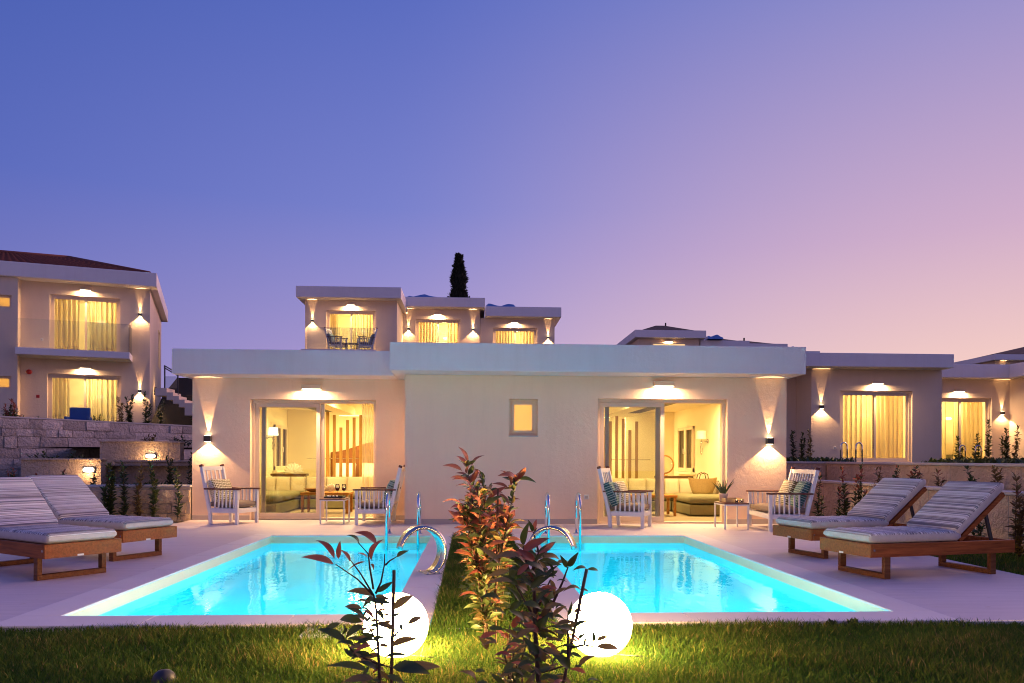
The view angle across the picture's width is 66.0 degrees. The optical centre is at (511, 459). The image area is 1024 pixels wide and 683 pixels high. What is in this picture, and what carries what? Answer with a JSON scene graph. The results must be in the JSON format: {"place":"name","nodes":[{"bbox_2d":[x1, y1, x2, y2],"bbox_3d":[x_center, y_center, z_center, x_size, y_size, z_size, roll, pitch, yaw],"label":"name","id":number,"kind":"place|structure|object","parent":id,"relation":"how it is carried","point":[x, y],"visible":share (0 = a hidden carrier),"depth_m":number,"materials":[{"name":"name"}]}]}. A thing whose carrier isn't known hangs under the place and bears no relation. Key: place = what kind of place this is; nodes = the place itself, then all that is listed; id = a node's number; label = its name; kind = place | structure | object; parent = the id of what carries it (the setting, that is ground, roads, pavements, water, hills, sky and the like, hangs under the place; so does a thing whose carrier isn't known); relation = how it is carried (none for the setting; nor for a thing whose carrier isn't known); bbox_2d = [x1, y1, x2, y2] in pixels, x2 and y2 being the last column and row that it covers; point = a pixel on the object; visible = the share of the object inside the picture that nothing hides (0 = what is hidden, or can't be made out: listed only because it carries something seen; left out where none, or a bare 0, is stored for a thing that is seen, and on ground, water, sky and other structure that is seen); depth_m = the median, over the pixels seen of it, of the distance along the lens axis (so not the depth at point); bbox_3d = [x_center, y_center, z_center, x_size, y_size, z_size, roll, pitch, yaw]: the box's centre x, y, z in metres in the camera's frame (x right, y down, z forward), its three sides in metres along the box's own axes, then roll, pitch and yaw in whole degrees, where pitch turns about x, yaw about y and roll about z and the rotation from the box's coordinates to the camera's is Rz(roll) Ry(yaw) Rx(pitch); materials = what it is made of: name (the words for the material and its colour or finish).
{"place":"outdoors","nodes":[
{"label":"outdoors","id":0,"kind":"place"},
{"bbox_2d":[151,378,192,424],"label":"dark bank","id":1,"kind":"structure","parent":0,"point":[174,414],"depth_m":30.31,"materials":[{"name":"soil"}]},
{"bbox_2d":[155,388,191,415],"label":"garden stairs","id":2,"kind":"structure","parent":1,"relation":"on","point":[176,398],"depth_m":28.93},
{"bbox_2d":[430,582,553,627],"bbox_3d":[-0.292,1.179,8.832,0.900,0.001,6.630,0,0,-3],"label":"lawn strip","id":3,"kind":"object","parent":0,"point":[466,609],"depth_m":6.00,"materials":[{"name":"plant"}]},
{"bbox_2d":[454,485,494,602],"bbox_3d":[-0.284,0.692,6.314,0.362,0.987,0.465,0,0,-3],"label":"photinia shrub","id":4,"kind":"object","parent":3,"relation":"on","point":[467,579],"visible":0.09,"depth_m":6.26,"materials":[{"name":"green plant"}]},
{"bbox_2d":[456,481,517,623],"bbox_3d":[-0.119,0.664,5.600,0.439,1.043,0.421,0,0,40],"label":"photinia shrub","id":5,"kind":"object","parent":3,"relation":"on","point":[504,559],"visible":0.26,"depth_m":5.52,"materials":[{"name":"green plant"}]},
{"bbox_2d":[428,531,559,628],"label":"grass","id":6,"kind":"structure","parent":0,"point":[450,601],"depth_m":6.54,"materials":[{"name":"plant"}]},
{"bbox_2d":[0,616,1023,682],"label":"lawn","id":7,"kind":"structure","parent":0,"point":[527,650],"depth_m":4.56,"materials":[{"name":"plant"}]},
{"bbox_2d":[150,669,176,682],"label":"garden spotlight","id":8,"kind":"object","parent":7,"relation":"on","point":[164,674],"visible":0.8,"depth_m":4.08,"materials":[{"name":"metal"}]},
{"bbox_2d":[302,531,440,682],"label":"photinia shrub","id":9,"kind":"object","parent":7,"relation":"on","point":[410,666],"visible":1,"depth_m":2.33,"materials":[{"name":"green plant"}]},
{"bbox_2d":[363,592,443,660],"bbox_3d":[-0.676,0.990,4.671,0.383,0.394,0.432,0,0,-36],"label":"globe lamp","id":10,"kind":"object","parent":7,"relation":"on","point":[411,608],"visible":0.64,"depth_m":4.56,"materials":[{"name":"white plastic"}]},
{"bbox_2d":[443,447,535,651],"bbox_3d":[-0.157,0.553,4.884,0.495,1.264,0.404,0,0,-31],"label":"photinia shrub","id":11,"kind":"object","parent":7,"relation":"on","point":[477,535],"visible":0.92,"depth_m":4.84,"materials":[{"name":"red plant"}]},
{"bbox_2d":[495,625,529,682],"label":"photinia shrub","id":12,"kind":"object","parent":7,"relation":"on","point":[511,678],"visible":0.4,"depth_m":3.89,"materials":[{"name":"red plant"}]},
{"bbox_2d":[459,519,618,682],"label":"photinia shrub","id":13,"kind":"object","parent":7,"relation":"on","point":[538,575],"visible":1,"depth_m":2.47,"materials":[{"name":"green plant"}]},
{"bbox_2d":[569,592,649,660],"bbox_3d":[0.541,0.995,4.713,0.383,0.394,0.432,0,0,-36],"label":"globe lamp","id":14,"kind":"object","parent":7,"relation":"on","point":[604,614],"visible":0.84,"depth_m":4.59,"materials":[{"name":"white plastic"}]},
{"bbox_2d":[0,520,1023,624],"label":"terrace","id":15,"kind":"structure","parent":0,"point":[927,582],"depth_m":8.52,"materials":[{"name":"stone"}]},
{"bbox_2d":[0,477,121,580],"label":"sun lounger","id":16,"kind":"object","parent":15,"relation":"on","point":[33,530],"visible":1,"depth_m":7.71,"materials":[{"name":"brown wood"}]},
{"bbox_2d":[25,475,176,561],"bbox_3d":[-4.922,0.659,9.331,1.803,0.939,0.747,0,0,24],"label":"sun lounger","id":17,"kind":"object","parent":15,"relation":"on","point":[71,500],"visible":0.73,"depth_m":9.23,"materials":[{"name":"fabric"}]},
{"bbox_2d":[0,533,452,631],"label":"swimming pool","id":18,"kind":"structure","parent":15,"relation":"in","point":[262,579],"depth_m":7.53,"materials":[{"name":"liquid"}]},
{"bbox_2d":[385,491,422,543],"bbox_3d":[-1.645,1.287,11.952,0.565,1.611,0.500,0,0,-3],"label":"pool ladder","id":19,"kind":"object","parent":18,"relation":"attached to","point":[388,514],"visible":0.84,"depth_m":11.74,"materials":[{"name":"silver metal"}]},
{"bbox_2d":[396,525,446,574],"bbox_3d":[-0.909,0.901,7.911,0.473,0.479,0.280,0,0,-25],"label":"waterfall spout","id":20,"kind":"object","parent":18,"relation":"on","point":[435,567],"visible":1,"depth_m":7.90,"materials":[{"name":"metal"}]},
{"bbox_2d":[199,464,260,524],"bbox_3d":[-5.015,0.606,14.015,0.855,1.049,0.610,0,0,19],"label":"armchair","id":21,"kind":"object","parent":15,"relation":"on","point":[236,505],"visible":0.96,"depth_m":13.83,"materials":[{"name":"white paint"}]},
{"bbox_2d":[206,479,232,501],"bbox_3d":[-5.193,0.559,14.098,0.170,0.420,0.500,-23,-7,18],"label":"pillow","id":22,"kind":"object","parent":21,"relation":"on","point":[218,483],"visible":0.62,"depth_m":13.97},
{"bbox_2d":[319,497,349,523],"bbox_3d":[-3.186,0.911,14.202,0.440,0.450,0.630,0,0,-3],"label":"side table","id":23,"kind":"object","parent":15,"relation":"on","point":[335,499],"visible":0.96,"depth_m":13.90,"materials":[{"name":"white wood"}]},
{"bbox_2d":[353,465,404,524],"bbox_3d":[-2.361,0.617,14.199,0.855,1.049,1.030,0,0,-3],"label":"armchair","id":24,"kind":"object","parent":15,"relation":"on","point":[374,505],"visible":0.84,"depth_m":13.72,"materials":[{"name":"white paint"}]},
{"bbox_2d":[172,342,805,523],"bbox_3d":[-0.723,-0.418,18.747,11.130,3.130,10.680,0,0,-3],"label":"villa","id":25,"kind":"object","parent":15,"relation":"on","point":[539,412],"visible":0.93,"depth_m":14.17,"materials":[{"name":"paint"}]},
{"bbox_2d":[260,407,266,512],"bbox_3d":[-4.809,-0.106,15.196,0.170,2.410,0.078,0,0,-3],"label":"curtain","id":26,"kind":"object","parent":25,"relation":"hanging from","point":[261,444],"visible":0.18,"depth_m":15.20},
{"bbox_2d":[272,425,287,472],"bbox_3d":[-5.927,-0.276,20.301,0.120,1.200,1.410,0,0,-3],"label":"interior window","id":27,"kind":"structure","parent":25,"relation":"attached to","point":[280,453],"depth_m":20.21,"materials":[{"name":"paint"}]},
{"bbox_2d":[266,477,361,512],"bbox_3d":[-4.124,0.752,17.239,3.487,0.700,2.950,0,0,-3],"label":"corner sofa","id":28,"kind":"object","parent":25,"relation":"on","point":[283,494],"visible":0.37,"depth_m":18.36,"materials":[{"name":"fabric"}]},
{"bbox_2d":[300,491,353,513],"bbox_3d":[-3.902,0.902,16.674,1.000,0.437,0.700,0,0,-3],"label":"coffee table","id":29,"kind":"object","parent":25,"relation":"on","point":[346,493],"visible":0.9,"depth_m":16.37,"materials":[{"name":"orange wood"}]},
{"bbox_2d":[307,412,361,476],"bbox_3d":[-4.082,-0.009,18.826,1.630,2.257,0.056,0,0,-3],"label":"slat screen","id":30,"kind":"object","parent":25,"relation":"on","point":[340,458],"visible":0.55,"depth_m":18.80,"materials":[{"name":"brown wood"}]},
{"bbox_2d":[331,446,358,476],"bbox_3d":[-4.435,0.281,22.304,1.700,1.600,2.100,0,0,-3],"label":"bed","id":31,"kind":"object","parent":25,"relation":"on","point":[344,463],"visible":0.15,"depth_m":23.18,"materials":[{"name":"fabric"}]},
{"bbox_2d":[362,404,373,516],"bbox_3d":[-2.759,-0.097,15.300,0.317,2.410,0.094,0,0,-3],"label":"curtain","id":32,"kind":"object","parent":25,"relation":"hanging from","point":[367,440],"visible":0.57,"depth_m":15.30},
{"bbox_2d":[509,399,537,436],"bbox_3d":[0.202,-0.745,14.173,0.530,0.675,0.230,0,0,-3],"label":"window","id":33,"kind":"structure","parent":25,"relation":"in","point":[522,413],"depth_m":14.22,"materials":[{"name":"glass"}]},
{"bbox_2d":[604,416,638,477],"bbox_3d":[2.551,0.044,19.162,1.655,2.207,0.056,0,0,-3],"label":"slat screen","id":34,"kind":"object","parent":25,"relation":"on","point":[623,459],"visible":0.55,"depth_m":19.14,"materials":[{"name":"brown wood"}]},
{"bbox_2d":[630,494,677,515],"bbox_3d":[2.863,0.936,16.341,0.980,0.427,0.650,0,0,-3],"label":"coffee table","id":35,"kind":"object","parent":25,"relation":"on","point":[668,496],"visible":0.58,"depth_m":16.06,"materials":[{"name":"orange wood"}]},
{"bbox_2d":[609,478,719,514],"bbox_3d":[3.069,0.783,17.202,3.177,0.700,2.350,0,0,-3],"label":"corner sofa","id":36,"kind":"object","parent":25,"relation":"on","point":[688,502],"visible":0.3,"depth_m":17.48,"materials":[{"name":"fabric"}]},
{"bbox_2d":[688,472,716,493],"bbox_3d":[4.154,0.508,17.182,0.651,0.470,0.240,0,0,-3],"label":"tote bag","id":37,"kind":"object","parent":36,"relation":"on","point":[702,486],"visible":1,"depth_m":17.09,"materials":[{"name":"wicker"}]},
{"bbox_2d":[674,426,694,474],"bbox_3d":[4.412,-0.231,20.149,0.120,1.200,1.560,0,0,-3],"label":"interior window","id":38,"kind":"structure","parent":25,"relation":"attached to","point":[686,451],"depth_m":20.06,"materials":[{"name":"paint"}]},
{"bbox_2d":[597,466,653,528],"bbox_3d":[1.956,0.636,13.611,0.855,1.049,0.630,0,0,22],"label":"armchair","id":39,"kind":"object","parent":15,"relation":"on","point":[636,509],"visible":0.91,"depth_m":13.41,"materials":[{"name":"white paint"}]},
{"bbox_2d":[603,481,618,506],"bbox_3d":[1.723,0.589,13.557,0.170,0.420,0.420,-23,-6,15],"label":"pillow","id":40,"kind":"object","parent":39,"relation":"on","point":[609,489],"visible":0.9,"depth_m":13.36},
{"bbox_2d":[613,481,631,502],"bbox_3d":[1.908,0.590,13.746,0.170,0.420,0.440,-24,-11,25],"label":"pillow","id":41,"kind":"object","parent":39,"relation":"on","point":[620,485],"visible":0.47,"depth_m":13.62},
{"bbox_2d":[714,501,748,529],"bbox_3d":[3.732,0.946,13.421,0.420,0.440,0.570,0,0,-3],"label":"side table","id":42,"kind":"object","parent":15,"relation":"on","point":[724,504],"visible":0.91,"depth_m":13.15,"materials":[{"name":"white wood"}]},
{"bbox_2d":[719,498,743,502],"bbox_3d":[3.750,0.692,13.482,0.312,0.067,0.362,0,0,-3],"label":"tray","id":43,"kind":"object","parent":42,"relation":"on","point":[729,500],"visible":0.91,"depth_m":13.31,"materials":[{"name":"wood"}]},
{"bbox_2d":[713,478,734,500],"bbox_3d":[3.650,0.515,13.603,0.395,0.406,0.293,0,0,-3],"label":"potted aloe","id":44,"kind":"object","parent":43,"relation":"on","point":[723,490],"visible":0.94,"depth_m":13.52,"materials":[{"name":"plant"}]},
{"bbox_2d":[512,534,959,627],"bbox_3d":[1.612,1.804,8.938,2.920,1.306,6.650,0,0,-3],"label":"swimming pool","id":45,"kind":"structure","parent":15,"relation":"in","point":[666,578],"depth_m":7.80,"materials":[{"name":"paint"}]},
{"bbox_2d":[528,525,576,570],"bbox_3d":[0.407,0.906,7.977,0.473,0.479,0.280,0,0,19],"label":"waterfall spout","id":46,"kind":"object","parent":45,"relation":"on","point":[566,533],"visible":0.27,"depth_m":7.92,"materials":[{"name":"metal"}]},
{"bbox_2d":[543,492,581,543],"bbox_3d":[0.773,1.298,12.055,0.575,1.611,0.500,0,0,-3],"label":"pool ladder","id":47,"kind":"object","parent":45,"relation":"attached to","point":[547,508],"visible":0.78,"depth_m":11.87,"materials":[{"name":"silver metal"}]},
{"bbox_2d":[746,467,819,531],"bbox_3d":[4.569,0.647,13.373,0.855,1.049,1.260,0,0,1],"label":"armchair","id":48,"kind":"object","parent":15,"relation":"on","point":[769,510],"visible":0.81,"depth_m":12.80,"materials":[{"name":"white paint"}]},
{"bbox_2d":[775,480,797,504],"bbox_3d":[4.719,0.582,13.550,0.170,0.460,0.520,22,0,1],"label":"pillow","id":49,"kind":"object","parent":48,"relation":"on","point":[788,486],"visible":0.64,"depth_m":13.39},
{"bbox_2d":[790,481,811,509],"bbox_3d":[4.759,0.582,13.041,0.170,0.460,0.500,22,3,7],"label":"pillow","id":50,"kind":"object","parent":48,"relation":"on","point":[802,486],"visible":0.8,"depth_m":12.81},
{"bbox_2d":[773,478,926,558],"bbox_3d":[4.230,0.699,9.774,1.803,0.939,0.747,0,0,-17],"label":"sun lounger","id":51,"kind":"object","parent":15,"relation":"on","point":[884,502],"visible":0.86,"depth_m":9.64,"materials":[{"name":"fabric"}]},
{"bbox_2d":[820,481,1014,578],"bbox_3d":[4.200,0.699,8.191,1.803,0.939,0.747,0,0,-17],"label":"sun lounger","id":52,"kind":"object","parent":15,"relation":"on","point":[947,519],"visible":1,"depth_m":8.03,"materials":[{"name":"fabric"}]},
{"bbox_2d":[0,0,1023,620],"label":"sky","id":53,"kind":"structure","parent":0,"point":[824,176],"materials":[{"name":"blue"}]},
{"bbox_2d":[826,406,1009,466],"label":"hillside","id":54,"kind":"structure","parent":0,"point":[949,456],"depth_m":32.43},
{"bbox_2d":[296,286,407,350],"bbox_3d":[-7.507,-5.092,39.520,4.640,5.220,8.900,0,0,-3],"label":"villa","id":55,"kind":"object","parent":54,"relation":"on","point":[386,307],"visible":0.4,"depth_m":35.64,"materials":[{"name":"paint"}]},
{"bbox_2d":[330,314,337,348],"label":"curtain","id":56,"kind":"object","parent":55,"relation":"hanging from","point":[333,320],"visible":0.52,"depth_m":36.05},
{"bbox_2d":[301,327,375,350],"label":"balcony","id":57,"kind":"structure","parent":55,"relation":"attached to","point":[341,348],"depth_m":34.19,"materials":[{"name":"white concrete"}]},
{"bbox_2d":[324,327,347,348],"bbox_3d":[-7.781,-5.306,34.871,0.855,1.049,0.630,0,0,12],"label":"armchair","id":58,"kind":"object","parent":57,"relation":"on","point":[338,344],"visible":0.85,"depth_m":34.62,"materials":[{"name":"white paint"}]},
{"bbox_2d":[356,328,377,349],"bbox_3d":[-6.423,-5.301,34.940,0.855,1.049,0.630,0,0,-18],"label":"armchair","id":59,"kind":"object","parent":57,"relation":"on","point":[364,344],"visible":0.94,"depth_m":34.73,"materials":[{"name":"white paint"}]},
{"bbox_2d":[353,315,372,349],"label":"curtain","id":60,"kind":"object","parent":55,"relation":"hanging from","point":[362,325],"visible":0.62,"depth_m":36.16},
{"bbox_2d":[403,297,484,342],"bbox_3d":[-3.552,-5.625,42.724,4.020,4.520,8.900,0,0,-3],"label":"villa","id":61,"kind":"object","parent":54,"relation":"on","point":[466,314],"visible":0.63,"depth_m":38.85,"materials":[{"name":"paint"}]},
{"bbox_2d":[419,322,435,342],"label":"curtain","id":62,"kind":"object","parent":61,"relation":"hanging from","point":[427,332],"visible":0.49,"depth_m":39.29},
{"bbox_2d":[446,323,457,342],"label":"curtain","id":63,"kind":"object","parent":61,"relation":"hanging from","point":[452,332],"visible":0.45,"depth_m":39.32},
{"bbox_2d":[447,252,469,297],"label":"cypress tree","id":64,"kind":"object","parent":54,"relation":"on","point":[459,279],"visible":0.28,"depth_m":45.60,"materials":[{"name":"green plant"}]},
{"bbox_2d":[480,306,560,343],"bbox_3d":[0.210,-5.409,42.965,3.960,4.120,8.900,0,0,-3],"label":"villa","id":65,"kind":"object","parent":54,"relation":"on","point":[541,323],"visible":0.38,"depth_m":39.05,"materials":[{"name":"paint"}]},
{"bbox_2d":[496,331,513,343],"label":"curtain","id":66,"kind":"object","parent":65,"relation":"hanging from","point":[504,336],"visible":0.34,"depth_m":39.48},
{"bbox_2d":[519,332,533,343],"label":"curtain","id":67,"kind":"object","parent":65,"relation":"hanging from","point":[526,337],"visible":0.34,"depth_m":39.58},
{"bbox_2d":[617,323,705,345],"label":"distant house","id":68,"kind":"structure","parent":54,"relation":"on","point":[656,335],"depth_m":50.98,"materials":[{"name":"paint"}]},
{"bbox_2d":[699,339,749,345],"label":"distant house","id":69,"kind":"structure","parent":54,"relation":"on","point":[723,342],"depth_m":51.36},
{"bbox_2d":[954,347,1023,364],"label":"distant house","id":70,"kind":"structure","parent":54,"relation":"on","point":[1012,356],"depth_m":47.09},
{"bbox_2d":[932,552,1023,574],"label":"grass","id":71,"kind":"structure","parent":0,"point":[1002,559],"depth_m":9.11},
{"label":"upper terrace","id":72,"kind":"structure","parent":0,"visible":0},
{"bbox_2d":[786,377,795,457],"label":"wall","id":73,"kind":"structure","parent":72,"relation":"on","point":[791,407],"depth_m":26.71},
{"bbox_2d":[786,456,853,461],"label":"ground cover","id":74,"kind":"object","parent":72,"relation":"on","point":[811,459],"visible":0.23,"depth_m":23.16,"materials":[{"name":"green plant"}]},
{"bbox_2d":[796,353,953,462],"bbox_3d":[9.941,-1.587,29.340,7.810,3.560,9.000,0,0,-3],"label":"villa","id":75,"kind":"object","parent":72,"relation":"on","point":[828,381],"visible":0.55,"depth_m":25.64,"materials":[{"name":"paint"}]},
{"bbox_2d":[843,395,870,457],"bbox_3d":[11.293,-1.114,26.024,1.140,2.345,0.229,0,0,-3],"label":"curtain","id":76,"kind":"object","parent":75,"relation":"hanging from","point":[856,419],"visible":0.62,"depth_m":26.00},
{"bbox_2d":[876,396,902,457],"bbox_3d":[12.480,-1.109,26.084,0.917,2.345,0.229,0,0,-3],"label":"curtain","id":77,"kind":"object","parent":75,"relation":"hanging from","point":[889,426],"visible":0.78,"depth_m":26.07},
{"bbox_2d":[921,456,1023,463],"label":"ground cover","id":78,"kind":"object","parent":72,"relation":"on","point":[990,460],"visible":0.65,"depth_m":23.25,"materials":[{"name":"green plant"}]},
{"bbox_2d":[942,362,1023,459],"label":"villa","id":79,"kind":"object","parent":72,"relation":"on","point":[995,389],"visible":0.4,"depth_m":29.93,"materials":[{"name":"paint"}]},
{"bbox_2d":[942,402,945,458],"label":"curtain","id":80,"kind":"object","parent":79,"relation":"hanging from","point":[943,430],"visible":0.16,"depth_m":30.27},
{"bbox_2d":[953,402,982,458],"bbox_3d":[17.542,-1.150,30.346,1.121,2.470,0.229,0,0,-3],"label":"curtain","id":81,"kind":"object","parent":79,"relation":"hanging from","point":[971,420],"visible":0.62,"depth_m":30.32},
{"bbox_2d":[999,428,1010,459],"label":"garden shrub","id":82,"kind":"object","parent":72,"relation":"on","point":[1005,445],"visible":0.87,"depth_m":24.31,"materials":[{"name":"green plant"}]},
{"label":"ground","id":83,"kind":"structure","parent":0,"visible":0},
{"bbox_2d":[87,484,191,519],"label":"stone wall","id":84,"kind":"structure","parent":83,"relation":"on","point":[167,496],"depth_m":14.55,"materials":[{"name":"stone"}]},
{"bbox_2d":[796,479,1023,555],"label":"stone wall","id":85,"kind":"structure","parent":83,"relation":"on","point":[999,513],"depth_m":12.22,"materials":[{"name":"stone"}]},
{"bbox_2d":[826,462,1023,490],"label":"terrace wall","id":86,"kind":"structure","parent":83,"relation":"on","point":[982,472],"depth_m":13.37,"materials":[{"name":"stone"}]},
{"label":"garden bed","id":87,"kind":"structure","parent":83,"relation":"on","visible":0},
{"bbox_2d":[786,461,825,480],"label":"terrace wall","id":88,"kind":"structure","parent":87,"relation":"on","point":[807,465],"depth_m":17.34,"materials":[{"name":"stone"}]},
{"label":"upper terrace","id":89,"kind":"structure","parent":0,"visible":0},
{"bbox_2d":[64,407,91,419],"bbox_3d":[-15.164,-1.375,27.587,0.780,0.920,0.640,0,0,-18],"label":"garden chair","id":90,"kind":"object","parent":89,"relation":"on","point":[76,413],"visible":0.48,"depth_m":27.75,"materials":[{"name":"blue fabric"}]},
{"bbox_2d":[0,250,167,422],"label":"villa","id":91,"kind":"object","parent":89,"relation":"on","point":[33,286],"visible":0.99,"depth_m":29.31,"materials":[{"name":"paint"}]},
{"bbox_2d":[53,378,69,418],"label":"curtain","id":92,"kind":"object","parent":91,"relation":"hanging from","point":[61,399],"visible":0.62,"depth_m":29.64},
{"bbox_2d":[55,299,79,349],"bbox_3d":[-16.753,-5.087,29.705,0.819,2.170,0.229,0,0,-21],"label":"curtain","id":93,"kind":"object","parent":91,"relation":"hanging from","point":[67,328],"visible":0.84,"depth_m":29.71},
{"bbox_2d":[86,379,116,421],"bbox_3d":[-15.660,-2.082,30.127,1.154,2.290,0.228,0,0,-21],"label":"curtain","id":94,"kind":"object","parent":91,"relation":"hanging from","point":[101,397],"visible":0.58,"depth_m":30.14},
{"bbox_2d":[89,301,116,351],"bbox_3d":[-15.593,-5.082,30.148,1.011,2.170,0.230,0,0,-21],"label":"curtain","id":95,"kind":"object","parent":91,"relation":"hanging from","point":[103,333],"visible":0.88,"depth_m":30.13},
{"bbox_2d":[0,416,191,476],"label":"stone wall","id":96,"kind":"structure","parent":89,"relation":"on","point":[21,437],"depth_m":22.55,"materials":[{"name":"stone"}]},
{"bbox_2d":[142,391,151,422],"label":"garden shrub","id":97,"kind":"object","parent":89,"relation":"on","point":[146,416],"visible":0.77,"depth_m":25.12,"materials":[{"name":"green plant"}]},
{"label":"garden bed","id":98,"kind":"structure","parent":0,"visible":0},
{"bbox_2d":[98,440,184,483],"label":"terrace wall","id":99,"kind":"structure","parent":98,"relation":"on","point":[111,450],"depth_m":19.55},
{"bbox_2d":[113,460,191,484],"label":"terrace wall","id":100,"kind":"structure","parent":98,"relation":"on","point":[159,468],"depth_m":17.71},
{"label":"garden bed","id":101,"kind":"structure","parent":0,"visible":0},
{"bbox_2d":[19,458,107,484],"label":"terrace wall","id":102,"kind":"structure","parent":101,"relation":"on","point":[49,466],"depth_m":17.03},
{"label":"garden strip","id":103,"kind":"structure","parent":0,"visible":0},
{"bbox_2d":[99,462,117,514],"bbox_3d":[-7.272,0.582,14.203,0.314,1.078,0.355,0,0,-3],"label":"garden shrub","id":104,"kind":"object","parent":103,"relation":"on","point":[109,501],"visible":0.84,"depth_m":14.19,"materials":[{"name":"green plant"}]},
{"bbox_2d":[116,460,130,515],"bbox_3d":[-6.962,0.562,14.144,0.258,1.117,0.275,0,0,35],"label":"garden shrub","id":105,"kind":"object","parent":103,"relation":"on","point":[124,508],"visible":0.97,"depth_m":14.14,"materials":[{"name":"green plant"}]},
{"bbox_2d":[131,464,145,515],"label":"garden shrub","id":106,"kind":"object","parent":103,"relation":"on","point":[137,503],"visible":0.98,"depth_m":14.25,"materials":[{"name":"green plant"}]},
{"bbox_2d":[146,461,161,516],"bbox_3d":[-6.472,0.573,14.264,0.284,1.101,0.298,0,0,-3],"label":"garden shrub","id":107,"kind":"object","parent":103,"relation":"on","point":[154,494],"visible":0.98,"depth_m":14.24,"materials":[{"name":"green plant"}]},
{"bbox_2d":[172,466,184,519],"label":"garden shrub","id":108,"kind":"object","parent":103,"relation":"on","point":[179,496],"visible":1,"depth_m":14.13,"materials":[{"name":"green plant"}]},
{"label":"side lawn","id":109,"kind":"structure","parent":0,"visible":0},
{"bbox_2d":[812,472,827,515],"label":"garden shrub","id":110,"kind":"object","parent":109,"relation":"on","point":[818,502],"visible":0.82,"depth_m":13.64,"materials":[{"name":"green plant"}]},
{"bbox_2d":[834,466,850,515],"bbox_3d":[5.580,0.656,13.321,0.336,1.097,0.243,0,0,-3],"label":"garden shrub","id":111,"kind":"object","parent":109,"relation":"on","point":[844,509],"visible":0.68,"depth_m":13.30,"materials":[{"name":"green plant"}]},
{"bbox_2d":[849,462,867,507],"bbox_3d":[5.684,0.625,12.914,0.340,1.161,0.255,0,0,-3],"label":"garden shrub","id":112,"kind":"object","parent":109,"relation":"on","point":[859,490],"visible":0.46,"depth_m":12.90,"materials":[{"name":"green plant"}]},
{"bbox_2d":[1005,471,1023,557],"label":"garden shrub","id":113,"kind":"object","parent":109,"relation":"on","point":[1017,535],"visible":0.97,"depth_m":9.54,"materials":[{"name":"green plant"}]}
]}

